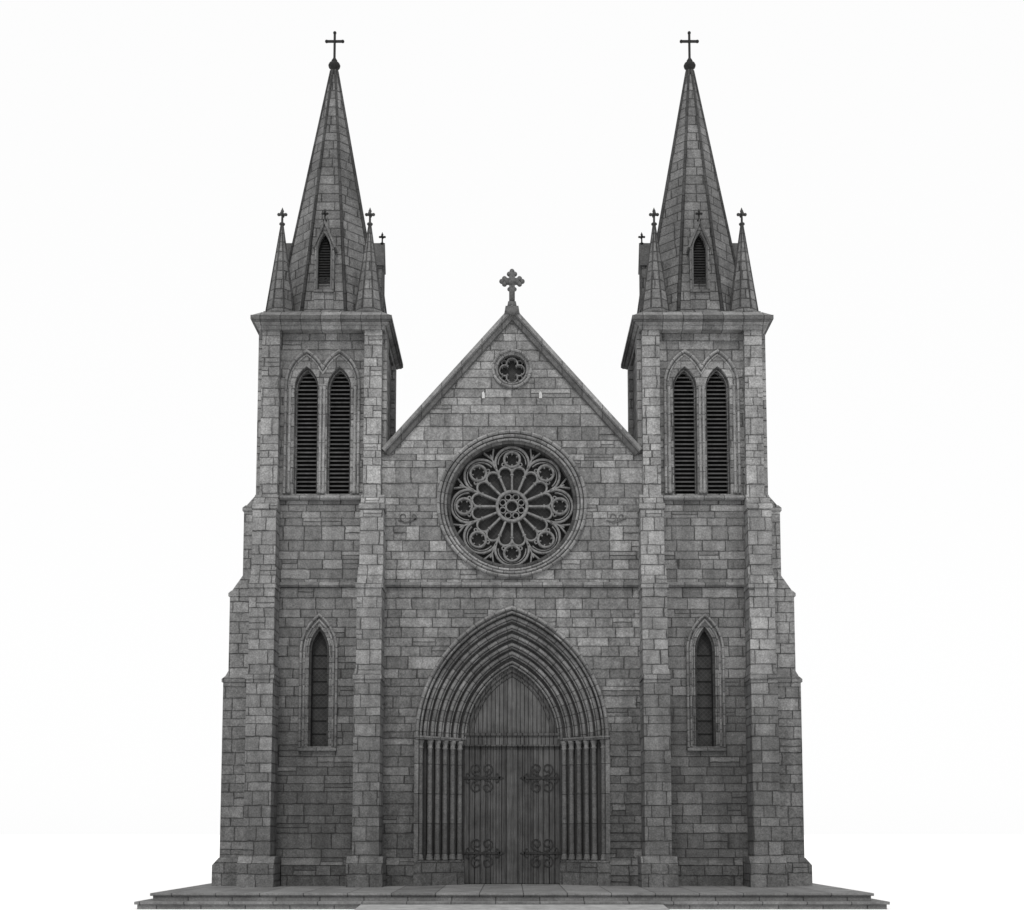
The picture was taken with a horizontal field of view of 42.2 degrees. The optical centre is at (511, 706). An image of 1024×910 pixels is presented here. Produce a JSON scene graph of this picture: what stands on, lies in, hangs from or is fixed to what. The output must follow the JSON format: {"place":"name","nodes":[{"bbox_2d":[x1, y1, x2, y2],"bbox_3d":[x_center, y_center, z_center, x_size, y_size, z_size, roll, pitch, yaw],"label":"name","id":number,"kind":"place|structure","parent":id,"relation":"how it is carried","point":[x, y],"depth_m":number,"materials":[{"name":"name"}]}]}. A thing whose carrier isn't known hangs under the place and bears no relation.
{"place":"outdoors","nodes":[
{"label":"outdoors","id":0,"kind":"place"},
{"bbox_2d":[212,31,811,886],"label":"church","id":1,"kind":"structure","parent":0,"point":[512,601],"depth_m":40.65,"materials":[{"name":"stone"}]},
{"bbox_2d":[463,746,512,883],"bbox_3d":[-0.747,3.341,41.117,1.564,4.291,0.125,0,-6,0],"label":"door","id":2,"kind":"structure","parent":1,"relation":"in","point":[487,770],"depth_m":41.09,"materials":[{"name":"grey wood"}]},
{"bbox_2d":[437,430,586,577],"bbox_3d":[0.000,-6.199,41.028,4.620,4.620,0.750,0,-6,0],"label":"rose window","id":3,"kind":"structure","parent":1,"relation":"in","point":[512,505],"depth_m":41.07,"materials":[{"name":"stone"}]},
{"bbox_2d":[492,349,531,387],"bbox_3d":[0.000,-10.469,41.364,1.245,1.245,0.480,0,-6,0],"label":"quatrefoil window","id":4,"kind":"structure","parent":1,"relation":"in","point":[511,368],"depth_m":41.28,"materials":[{"name":"stone"}]},
{"bbox_2d":[513,746,560,883],"bbox_3d":[0.774,3.341,41.122,1.509,4.291,0.115,0,-6,0],"label":"door","id":5,"kind":"structure","parent":1,"relation":"in","point":[536,769],"depth_m":41.10,"materials":[{"name":"grey wood"}]},
{"bbox_2d":[0,835,1023,909],"bbox_3d":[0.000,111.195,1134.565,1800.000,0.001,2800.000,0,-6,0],"label":"ground","id":6,"kind":"structure","parent":0,"point":[126,872],"depth_m":72.78,"materials":[{"name":"white"}]},
{"bbox_2d":[134,883,889,909],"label":"stone platform","id":7,"kind":"structure","parent":6,"relation":"on","point":[511,897],"depth_m":34.72,"materials":[{"name":"grey stone"}]},
{"bbox_2d":[0,0,1023,834],"label":"sky","id":8,"kind":"structure","parent":0,"point":[872,151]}
]}

